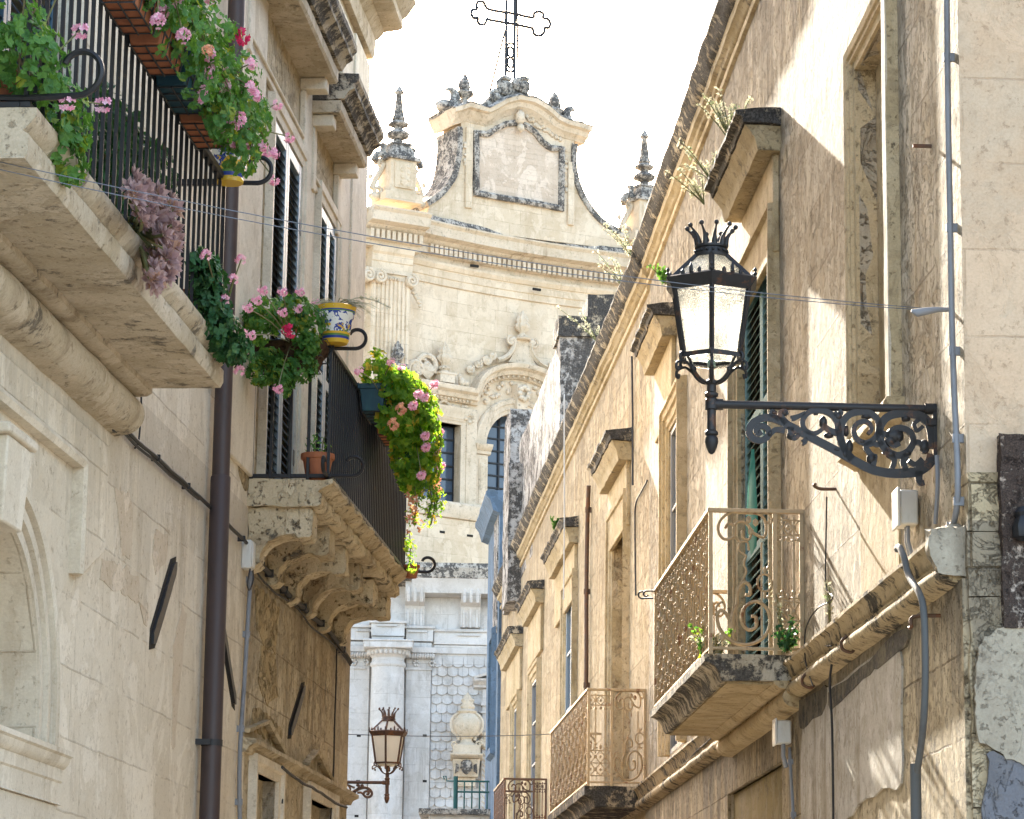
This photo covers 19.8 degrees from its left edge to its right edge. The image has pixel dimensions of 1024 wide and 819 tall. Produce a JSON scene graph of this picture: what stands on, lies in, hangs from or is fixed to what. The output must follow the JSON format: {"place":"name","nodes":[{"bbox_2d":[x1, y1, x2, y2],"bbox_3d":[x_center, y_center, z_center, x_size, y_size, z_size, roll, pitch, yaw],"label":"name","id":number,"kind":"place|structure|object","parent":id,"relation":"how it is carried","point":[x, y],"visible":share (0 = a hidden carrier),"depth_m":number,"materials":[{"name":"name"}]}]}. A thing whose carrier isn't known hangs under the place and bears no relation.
{"place":"outdoors","nodes":[
{"label":"outdoors","id":0,"kind":"place"},
{"bbox_2d":[476,490,503,818],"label":"corner building","id":1,"kind":"structure","parent":0,"point":[491,509],"depth_m":58.54,"materials":[{"name":"blue paint"}]},
{"bbox_2d":[493,515,498,632],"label":"chimney stack","id":2,"kind":"object","parent":1,"relation":"on","point":[495,564],"visible":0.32,"depth_m":59.12,"materials":[{"name":"paint"}]},
{"bbox_2d":[367,0,716,247],"label":"sky","id":3,"kind":"structure","parent":0,"point":[625,67],"materials":[{"name":"white"}]},
{"bbox_2d":[555,305,599,340],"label":"wall weed","id":4,"kind":"object","parent":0,"point":[585,328],"depth_m":36.70,"materials":[{"name":"beige plant"}]},
{"bbox_2d":[592,246,622,282],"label":"wall weed","id":5,"kind":"object","parent":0,"point":[616,265],"depth_m":33.89,"materials":[{"name":"beige plant"}]},
{"bbox_2d":[602,215,634,256],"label":"wall weed","id":6,"kind":"object","parent":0,"point":[624,244],"depth_m":32.62,"materials":[{"name":"beige plant"}]},
{"bbox_2d":[696,87,753,134],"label":"wall weed","id":7,"kind":"object","parent":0,"point":[721,119],"depth_m":22.70,"materials":[{"name":"beige plant"}]},
{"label":"ground","id":8,"kind":"structure","parent":0,"visible":0},
{"bbox_2d":[0,0,273,818],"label":"palazzo","id":9,"kind":"structure","parent":8,"relation":"on","point":[104,532],"depth_m":15.26,"materials":[{"name":"stone"}]},
{"bbox_2d":[0,70,19,94],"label":"flower pot","id":10,"kind":"object","parent":9,"relation":"on","point":[4,90],"visible":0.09,"depth_m":12.14,"materials":[{"name":"ceramic"}]},
{"bbox_2d":[0,0,111,188],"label":"geranium","id":11,"kind":"object","parent":10,"relation":"in","point":[14,32],"visible":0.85,"depth_m":12.12,"materials":[{"name":"green plant"}]},
{"bbox_2d":[99,0,159,35],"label":"flower box","id":12,"kind":"object","parent":9,"relation":"attached to","point":[129,17],"visible":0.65,"depth_m":13.51,"materials":[{"name":"ceramic"}]},
{"bbox_2d":[142,0,213,67],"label":"geranium","id":13,"kind":"object","parent":12,"relation":"in","point":[181,12],"visible":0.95,"depth_m":13.65,"materials":[{"name":"pink plant"}]},
{"bbox_2d":[134,397,141,448],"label":"wall cable","id":14,"kind":"object","parent":9,"relation":"attached to","point":[140,426],"depth_m":16.90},
{"bbox_2d":[119,164,186,297],"bbox_3d":[-1.732,-0.860,13.972,0.324,0.727,1.684,1,-12,0],"label":"succulent","id":15,"kind":"object","parent":9,"relation":"attached to","point":[161,266],"visible":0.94,"depth_m":13.91,"materials":[{"name":"pink plant"}]},
{"bbox_2d":[112,429,199,499],"bbox_3d":[-2.210,0.063,16.061,0.016,0.070,5.302,0,-12,5],"label":"wall cable","id":16,"kind":"object","parent":9,"relation":"attached to","point":[159,465],"depth_m":17.40,"materials":[{"name":"black rubber"}]},
{"bbox_2d":[127,13,186,76],"bbox_3d":[-1.721,-1.771,14.133,0.219,0.198,0.536,0,-12,5],"label":"flower box","id":17,"kind":"object","parent":9,"relation":"attached to","point":[143,47],"visible":0.42,"depth_m":14.07,"materials":[{"name":"ceramic"}]},
{"bbox_2d":[164,0,222,109],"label":"geranium","id":18,"kind":"object","parent":17,"relation":"in","point":[196,21],"visible":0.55,"depth_m":14.25,"materials":[{"name":"green plant"}]},
{"bbox_2d":[154,50,207,115],"bbox_3d":[-1.670,-1.644,14.748,0.219,0.198,0.536,0,-12,5],"label":"flower box","id":19,"kind":"object","parent":9,"relation":"attached to","point":[169,88],"visible":0.48,"depth_m":14.62,"materials":[{"name":"blue plastic"}]},
{"bbox_2d":[187,4,250,144],"bbox_3d":[-1.583,-1.702,14.818,0.475,0.676,0.784,1,-12,0],"label":"geranium","id":20,"kind":"object","parent":19,"relation":"in","point":[217,125],"visible":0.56,"depth_m":14.86,"materials":[{"name":"green plant"}]},
{"bbox_2d":[128,433,247,544],"bbox_3d":[-2.137,0.209,16.971,0.053,0.085,7.209,0,-12,5],"label":"wall cable","id":21,"kind":"object","parent":9,"relation":"attached to","point":[157,457],"depth_m":17.93,"materials":[{"name":"black rubber"}]},
{"bbox_2d":[178,112,224,149],"bbox_3d":[-1.621,-1.521,15.344,0.219,0.198,0.536,0,-12,5],"label":"flower box","id":22,"kind":"object","parent":9,"relation":"attached to","point":[193,127],"visible":0.33,"depth_m":15.26,"materials":[{"name":"ceramic"}]},
{"bbox_2d":[207,49,279,178],"bbox_3d":[-1.524,-1.546,15.581,0.504,0.657,1.155,1,-12,0],"label":"geranium","id":23,"kind":"object","parent":22,"relation":"in","point":[248,137],"visible":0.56,"depth_m":15.44,"materials":[{"name":"green plant"}]},
{"bbox_2d":[195,0,244,818],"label":"drainpipe","id":24,"kind":"object","parent":9,"relation":"attached to","point":[210,742],"visible":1,"depth_m":18.92,"materials":[{"name":"brown metal"}]},
{"bbox_2d":[184,245,255,374],"bbox_3d":[-1.613,-0.613,15.808,0.280,0.682,1.286,-1,-12,8],"label":"geranium","id":25,"kind":"object","parent":9,"relation":"attached to","point":[210,292],"visible":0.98,"depth_m":15.75,"materials":[{"name":"green plant"}]},
{"bbox_2d":[211,148,246,186],"bbox_3d":[-1.586,-1.409,16.498,0.263,0.280,0.263,1,-12,0],"label":"flower pot","id":26,"kind":"object","parent":9,"relation":"on","point":[228,179],"visible":0.29,"depth_m":16.42,"materials":[{"name":"ceramic"}]},
{"bbox_2d":[245,99,294,185],"bbox_3d":[-1.532,-1.563,16.502,0.430,0.506,0.628,-3,-12,18],"label":"geranium","id":27,"kind":"object","parent":26,"relation":"in","point":[286,140],"visible":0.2,"depth_m":16.64,"materials":[{"name":"pink plant"}]},
{"bbox_2d":[235,570,252,818],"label":"conduit","id":28,"kind":"object","parent":9,"relation":"attached to","point":[240,730],"visible":0.98,"depth_m":20.21,"materials":[{"name":"grey plastic"}]},
{"bbox_2d":[241,540,255,569],"bbox_3d":[-1.836,1.015,20.406,0.082,0.200,0.120,0,-12,5],"label":"junction box","id":29,"kind":"object","parent":9,"relation":"attached to","point":[248,552],"visible":1,"depth_m":20.35,"materials":[{"name":"white plastic"}]},
{"bbox_2d":[246,569,253,590],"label":"wall cable","id":30,"kind":"object","parent":29,"relation":"hanging from","point":[248,579],"depth_m":20.34,"materials":[{"name":"grey plastic"}]},
{"bbox_2d":[239,285,328,398],"bbox_3d":[-1.584,-0.545,19.715,0.603,1.031,3.106,1,-12,0],"label":"geranium","id":31,"kind":"object","parent":9,"relation":"on","point":[301,322],"visible":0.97,"depth_m":20.24,"materials":[{"name":"green plant"}]},
{"bbox_2d":[0,169,911,309],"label":"overhead wire","id":32,"kind":"object","parent":9,"relation":"attached to","point":[435,253],"visible":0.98,"depth_m":13.30,"materials":[{"name":"metal"}]},
{"bbox_2d":[0,162,920,307],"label":"overhead wire","id":33,"kind":"object","parent":9,"relation":"attached to","point":[441,248],"visible":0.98,"depth_m":13.30,"materials":[{"name":"metal"}]},
{"bbox_2d":[230,0,435,818],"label":"townhouse","id":34,"kind":"structure","parent":8,"relation":"on","point":[330,546],"depth_m":22.54,"materials":[{"name":"stone"}]},
{"bbox_2d":[266,152,280,478],"bbox_3d":[-1.893,-0.659,22.058,0.110,2.793,1.341,0,-12,5],"label":"door leaf","id":35,"kind":"structure","parent":34,"relation":"in","point":[275,230],"depth_m":22.37,"materials":[{"name":"wood"}]},
{"bbox_2d":[252,339,331,374],"bbox_3d":[-1.580,-0.370,20.676,0.590,0.208,0.311,0,-12,5],"label":"hanging basket","id":36,"kind":"object","parent":34,"relation":"hanging from","point":[283,346],"visible":0.33,"depth_m":20.57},
{"bbox_2d":[256,573,350,665],"bbox_3d":[-1.614,1.692,23.200,0.014,0.109,4.962,0,-12,5],"label":"wall cable","id":37,"kind":"object","parent":34,"relation":"attached to","point":[296,607],"depth_m":22.99,"materials":[{"name":"black rubber"}]},
{"bbox_2d":[262,562,352,663],"bbox_3d":[-1.612,1.647,23.218,0.062,0.183,4.865,0,-12,5],"label":"wall cable","id":38,"kind":"object","parent":34,"relation":"attached to","point":[288,594],"depth_m":23.00,"materials":[{"name":"black rubber"}]},
{"bbox_2d":[281,766,347,808],"bbox_3d":[-1.534,2.987,23.015,0.022,0.090,3.456,0,-12,5],"label":"wall cable","id":39,"kind":"object","parent":34,"relation":"attached to","point":[312,787],"depth_m":22.80,"materials":[{"name":"black rubber"}]},
{"bbox_2d":[301,451,334,473],"bbox_3d":[-1.377,0.417,20.722,0.241,0.200,0.241,1,-12,0],"label":"flower pot","id":40,"kind":"object","parent":34,"relation":"on","point":[315,461],"visible":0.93,"depth_m":20.63,"materials":[{"name":"ceramic"}]},
{"bbox_2d":[304,433,331,451],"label":"seedling","id":41,"kind":"object","parent":40,"relation":"on","point":[313,446],"visible":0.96,"depth_m":20.72,"materials":[{"name":"green plant"}]},
{"bbox_2d":[330,649,337,818],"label":"wall cable","id":42,"kind":"object","parent":34,"relation":"attached to","point":[334,724],"depth_m":24.71,"materials":[{"name":"black rubber"}]},
{"bbox_2d":[318,303,356,346],"bbox_3d":[-1.250,-0.596,20.777,0.291,0.270,0.291,1,-12,0],"label":"flower pot","id":43,"kind":"object","parent":34,"relation":"on","point":[340,318],"visible":0.89,"depth_m":20.68,"materials":[{"name":"yellow ceramic"}]},
{"bbox_2d":[311,293,390,317],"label":"spider plant","id":44,"kind":"object","parent":43,"relation":"in","point":[352,302],"visible":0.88,"depth_m":20.76,"materials":[{"name":"green plant"}]},
{"bbox_2d":[358,382,391,424],"bbox_3d":[-1.026,-0.043,22.255,0.239,0.233,0.576,0,-12,5],"label":"flower box","id":45,"kind":"object","parent":34,"relation":"hanging from","point":[370,399],"visible":0.68,"depth_m":22.00,"materials":[{"name":"blue plastic"}]},
{"bbox_2d":[354,346,415,389],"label":"geranium","id":46,"kind":"object","parent":45,"relation":"in","point":[379,366],"visible":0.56,"depth_m":22.04,"materials":[{"name":"green plant"}]},
{"bbox_2d":[375,424,389,446],"bbox_3d":[-0.953,0.138,23.134,0.239,0.233,0.576,0,-12,5],"label":"flower box","id":47,"kind":"object","parent":34,"relation":"attached to","point":[385,442],"visible":0.09,"depth_m":23.10,"materials":[{"name":"ceramic"}]},
{"bbox_2d":[373,367,446,534],"bbox_3d":[-0.781,0.308,22.149,0.584,1.320,3.476,1,-12,0],"label":"geranium","id":48,"kind":"object","parent":47,"relation":"in","point":[408,426],"visible":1,"depth_m":22.18,"materials":[{"name":"green plant"}]},
{"bbox_2d":[403,564,419,578],"bbox_3d":[-0.858,1.383,24.967,0.146,0.110,0.146,1,-12,0],"label":"flower pot","id":49,"kind":"object","parent":34,"relation":"on","point":[409,575],"visible":0.81,"depth_m":24.92,"materials":[{"name":"ceramic"}]},
{"bbox_2d":[403,533,416,573],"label":"creeper","id":50,"kind":"object","parent":49,"relation":"in","point":[407,543],"visible":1,"depth_m":24.70,"materials":[{"name":"green plant"}]},
{"bbox_2d":[419,808,489,818],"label":"terrace","id":51,"kind":"structure","parent":8,"relation":"on","point":[438,813],"depth_m":59.08,"materials":[{"name":"stone"}]},
{"bbox_2d":[443,776,488,808],"bbox_3d":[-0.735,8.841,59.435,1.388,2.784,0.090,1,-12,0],"label":"railing","id":52,"kind":"object","parent":51,"relation":"on","point":[455,780],"visible":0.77,"depth_m":59.64,"materials":[{"name":"teal metal"}]},
{"bbox_2d":[346,74,655,818],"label":"church","id":53,"kind":"structure","parent":8,"relation":"on","point":[473,338],"depth_m":77.69,"materials":[{"name":"stone"}]},
{"bbox_2d":[422,426,454,501],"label":"window","id":54,"kind":"structure","parent":53,"relation":"in","point":[447,477],"depth_m":77.75,"materials":[{"name":"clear glass"}]},
{"bbox_2d":[486,416,507,489],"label":"window","id":55,"kind":"structure","parent":53,"relation":"in","point":[496,435],"depth_m":78.82,"materials":[{"name":"blue glass"}]},
{"bbox_2d":[470,0,551,78],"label":"iron cross","id":56,"kind":"object","parent":53,"relation":"on","point":[506,12],"visible":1,"depth_m":80.44,"materials":[{"name":"black metal"}]},
{"bbox_2d":[488,30,504,93],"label":"stay wire","id":57,"kind":"object","parent":56,"relation":"attached to","point":[497,61],"visible":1,"depth_m":80.12,"materials":[{"name":"grey metal"}]},
{"bbox_2d":[516,0,518,76],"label":"stay wire","id":58,"kind":"object","parent":56,"relation":"attached to","point":[517,39],"visible":1,"depth_m":80.58,"materials":[{"name":"metal"}]},
{"bbox_2d":[492,253,649,818],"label":"row house","id":59,"kind":"structure","parent":8,"relation":"on","point":[587,758],"depth_m":37.05,"materials":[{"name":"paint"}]},
{"bbox_2d":[348,734,549,736],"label":"overhead wire","id":60,"kind":"object","parent":59,"relation":"attached to","point":[460,736],"visible":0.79,"depth_m":40.91,"materials":[{"name":"metal"}]},
{"bbox_2d":[502,462,521,609],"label":"chimney stack","id":61,"kind":"object","parent":59,"relation":"on","point":[512,508],"visible":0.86,"depth_m":52.74,"materials":[{"name":"grey stone"}]},
{"bbox_2d":[513,709,515,818],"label":"window","id":62,"kind":"structure","parent":59,"relation":"in","point":[515,709],"depth_m":52.97,"materials":[{"name":"grey wood"}]},
{"bbox_2d":[503,408,532,615],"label":"chimney stack","id":63,"kind":"object","parent":59,"relation":"on","point":[516,423],"visible":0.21,"depth_m":55.09,"materials":[{"name":"grey stone"}]},
{"bbox_2d":[531,679,535,818],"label":"window","id":64,"kind":"structure","parent":59,"relation":"in","point":[534,683],"depth_m":48.51,"materials":[{"name":"grey wood"}]},
{"bbox_2d":[550,515,559,528],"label":"wall weed","id":65,"kind":"object","parent":59,"relation":"on","point":[554,523],"depth_m":42.54,"materials":[{"name":"green plant"}]},
{"bbox_2d":[563,394,564,598],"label":"wall cable","id":66,"kind":"object","parent":59,"relation":"attached to","point":[564,506],"depth_m":39.17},
{"bbox_2d":[519,294,614,577],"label":"parapet wall","id":67,"kind":"structure","parent":59,"relation":"on","point":[573,342],"depth_m":45.47,"materials":[{"name":"white stone"}]},
{"bbox_2d":[565,606,571,712],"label":"window","id":68,"kind":"structure","parent":59,"relation":"in","point":[569,614],"depth_m":41.98,"materials":[{"name":"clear glass"}]},
{"bbox_2d":[583,485,591,690],"bbox_3d":[0.992,2.581,38.481,0.085,3.191,0.270,1,-12,-4],"label":"drainpipe","id":69,"kind":"object","parent":59,"relation":"attached to","point":[588,511],"visible":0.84,"depth_m":38.61,"materials":[{"name":"brown metal"}]},
{"bbox_2d":[631,356,633,484],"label":"wall cable","id":70,"kind":"object","parent":59,"relation":"attached to","point":[632,420],"depth_m":33.44,"materials":[{"name":"brown rubber"}]},
{"bbox_2d":[634,480,647,595],"bbox_3d":[1.422,1.433,32.359,0.020,1.120,1.250,1,-12,-4],"label":"wall cable","id":71,"kind":"object","parent":59,"relation":"attached to","point":[644,485],"depth_m":32.88,"materials":[{"name":"black rubber"}]},
{"bbox_2d":[629,0,1023,818],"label":"mansion","id":72,"kind":"structure","parent":8,"relation":"on","point":[825,182],"depth_m":18.46,"materials":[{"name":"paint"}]},
{"bbox_2d":[647,263,666,284],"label":"wall weed","id":73,"kind":"object","parent":72,"relation":"on","point":[661,273],"depth_m":28.34,"materials":[{"name":"green plant"}]},
{"bbox_2d":[670,423,682,753],"bbox_3d":[1.641,1.687,28.599,0.060,3.249,1.321,1,-12,-2],"label":"window","id":74,"kind":"structure","parent":72,"relation":"in","point":[674,744],"depth_m":29.33,"materials":[{"name":"grey wood"}]},
{"bbox_2d":[665,167,705,204],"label":"wall weed","id":75,"kind":"object","parent":72,"relation":"on","point":[693,185],"depth_m":23.89,"materials":[{"name":"beige plant"}]},
{"bbox_2d":[676,137,716,178],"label":"wall weed","id":76,"kind":"object","parent":72,"relation":"on","point":[688,152],"depth_m":23.69,"materials":[{"name":"beige plant"}]},
{"bbox_2d":[689,632,728,653],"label":"wall weed","id":77,"kind":"object","parent":72,"relation":"on","point":[716,641],"depth_m":20.21,"materials":[{"name":"beige plant"}]},
{"bbox_2d":[688,623,734,658],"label":"wall weed","id":78,"kind":"object","parent":72,"relation":"on","point":[693,631],"depth_m":20.38,"materials":[{"name":"green plant"}]},
{"bbox_2d":[734,767,781,818],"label":"blocked door","id":79,"kind":"structure","parent":72,"relation":"in","point":[762,799],"depth_m":22.03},
{"bbox_2d":[756,298,760,654],"bbox_3d":[2.044,0.486,22.595,0.030,3.195,2.116,1,-12,-2],"label":"door leaf","id":80,"kind":"structure","parent":72,"relation":"in","point":[757,304],"depth_m":23.57,"materials":[{"name":"green wood"}]},
{"bbox_2d":[684,644,834,818],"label":"wall cable","id":81,"kind":"object","parent":72,"relation":"attached to","point":[832,739],"depth_m":17.97,"materials":[{"name":"black rubber"}]},
{"bbox_2d":[769,582,783,637],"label":"wall weed","id":82,"kind":"object","parent":72,"relation":"on","point":[779,613],"depth_m":19.94,"materials":[{"name":"green plant"}]},
{"bbox_2d":[772,718,790,767],"bbox_3d":[1.857,2.297,20.134,0.120,0.335,0.154,1,-12,0],"label":"junction box","id":83,"kind":"object","parent":72,"relation":"attached to","point":[781,732],"visible":1,"depth_m":20.09,"materials":[{"name":"white plastic"}]},
{"bbox_2d":[771,615,799,653],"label":"wall weed","id":84,"kind":"object","parent":72,"relation":"on","point":[787,642],"depth_m":19.78,"materials":[{"name":"green plant"}]},
{"bbox_2d":[787,747,795,818],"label":"wall cable","id":85,"kind":"object","parent":72,"relation":"attached to","point":[790,763],"depth_m":20.04,"materials":[{"name":"grey plastic"}]},
{"bbox_2d":[666,219,937,485],"bbox_3d":[1.520,-0.292,15.358,1.441,1.379,0.549,1,-12,0],"label":"street lantern","id":86,"kind":"object","parent":72,"relation":"attached to","point":[711,328],"visible":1,"depth_m":15.28,"materials":[{"name":"metal"}]},
{"bbox_2d":[800,673,814,688],"bbox_3d":[1.934,1.744,18.916,0.140,0.129,0.022,1,-12,-2],"label":"wall hook","id":87,"kind":"object","parent":72,"relation":"attached to","point":[803,684],"depth_m":18.90,"materials":[{"name":"brown metal"}]},
{"bbox_2d":[804,497,833,686],"bbox_3d":[1.939,1.171,18.547,0.010,1.122,1.218,1,-12,-2],"label":"wall cable","id":88,"kind":"object","parent":72,"relation":"attached to","point":[828,592],"depth_m":18.27,"materials":[{"name":"black plastic"}]},
{"bbox_2d":[812,483,835,490],"bbox_3d":[1.992,0.492,18.668,0.153,0.043,0.069,1,-12,0],"label":"wall hook","id":89,"kind":"object","parent":72,"relation":"attached to","point":[822,488],"depth_m":18.68,"materials":[{"name":"brown metal"}]},
{"bbox_2d":[822,580,833,621],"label":"wall weed","id":90,"kind":"object","parent":72,"relation":"on","point":[826,596],"depth_m":18.17,"materials":[{"name":"beige plant"}]},
{"bbox_2d":[839,635,854,653],"bbox_3d":[2.010,1.384,17.342,0.140,0.129,0.022,1,-12,-2],"label":"wall hook","id":91,"kind":"object","parent":72,"relation":"attached to","point":[842,648],"depth_m":17.33,"materials":[{"name":"brown metal"}]},
{"bbox_2d":[892,487,918,555],"bbox_3d":[2.123,0.613,15.794,0.122,0.365,0.194,1,-12,0],"label":"junction box","id":92,"kind":"object","parent":72,"relation":"attached to","point":[905,510],"visible":0.94,"depth_m":15.74,"materials":[{"name":"white plastic"}]},
{"bbox_2d":[894,544,928,773],"bbox_3d":[2.028,1.238,14.845,0.036,1.231,0.756,1,-12,-2],"label":"hose","id":93,"kind":"object","parent":72,"relation":"attached to","point":[911,580],"visible":1,"depth_m":14.51,"materials":[{"name":"grey plastic"}]},
{"bbox_2d":[910,763,921,818],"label":"conduit","id":94,"kind":"object","parent":72,"relation":"attached to","point":[915,796],"visible":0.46,"depth_m":14.74,"materials":[{"name":"grey plastic"}]},
{"bbox_2d":[912,144,931,147],"bbox_3d":[2.192,-1.408,15.646,0.101,0.019,0.022,1,-12,-2],"label":"wall hook","id":95,"kind":"object","parent":72,"relation":"attached to","point":[921,145],"depth_m":15.64,"materials":[{"name":"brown metal"}]},
{"bbox_2d":[908,614,940,629],"bbox_3d":[2.106,1.085,14.954,0.164,0.084,0.066,1,-12,0],"label":"wall hook","id":96,"kind":"object","parent":72,"relation":"attached to","point":[911,618],"depth_m":14.94,"materials":[{"name":"brown metal"}]},
{"bbox_2d":[911,307,948,316],"bbox_3d":[2.148,-0.501,15.023,0.203,0.056,0.044,1,-12,0],"label":"wire anchor","id":97,"kind":"object","parent":72,"relation":"attached to","point":[918,312],"visible":0.88,"depth_m":15.01,"materials":[{"name":"white plastic"}]},
{"bbox_2d":[933,455,939,523],"bbox_3d":[2.193,0.415,15.137,0.023,0.351,0.104,1,-12,-2],"label":"wall cable","id":98,"kind":"object","parent":72,"relation":"attached to","point":[937,488],"depth_m":15.11,"materials":[{"name":"grey plastic"}]},
{"bbox_2d":[943,0,963,523],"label":"conduit","id":99,"kind":"object","parent":72,"relation":"attached to","point":[953,348],"visible":0.87,"depth_m":14.84,"materials":[{"name":"grey metal"}]},
{"bbox_2d":[996,431,1023,628],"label":"wall board","id":100,"kind":"object","parent":72,"relation":"attached to","point":[1010,454],"depth_m":14.37,"materials":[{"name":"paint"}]},
{"bbox_3d":[-5.243,5.480,32.600,5.120,5.450,13.100,1,-12,0],"label":"corner house","id":101,"kind":"object","parent":8,"relation":"on","visible":0},
{"bbox_2d":[347,707,407,802],"bbox_3d":[-2.081,4.545,37.876,1.441,1.378,0.549,0,-12,2],"label":"street lantern","id":102,"kind":"object","parent":101,"relation":"attached to","point":[387,732],"visible":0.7,"depth_m":37.77,"materials":[{"name":"brown metal"}]},
{"bbox_3d":[-2.037,-0.746,15.136,0.335,0.300,0.335,1,-12,0],"label":"flower pot","id":103,"kind":"object","parent":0,"visible":0},
{"bbox_2d":[69,82,177,218],"bbox_3d":[-2.045,-1.215,15.179,0.453,0.741,1.458,0,-12,5],"label":"potted shrub","id":104,"kind":"object","parent":103,"relation":"in","point":[105,140],"visible":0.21,"depth_m":14.89,"materials":[{"name":"plant"}]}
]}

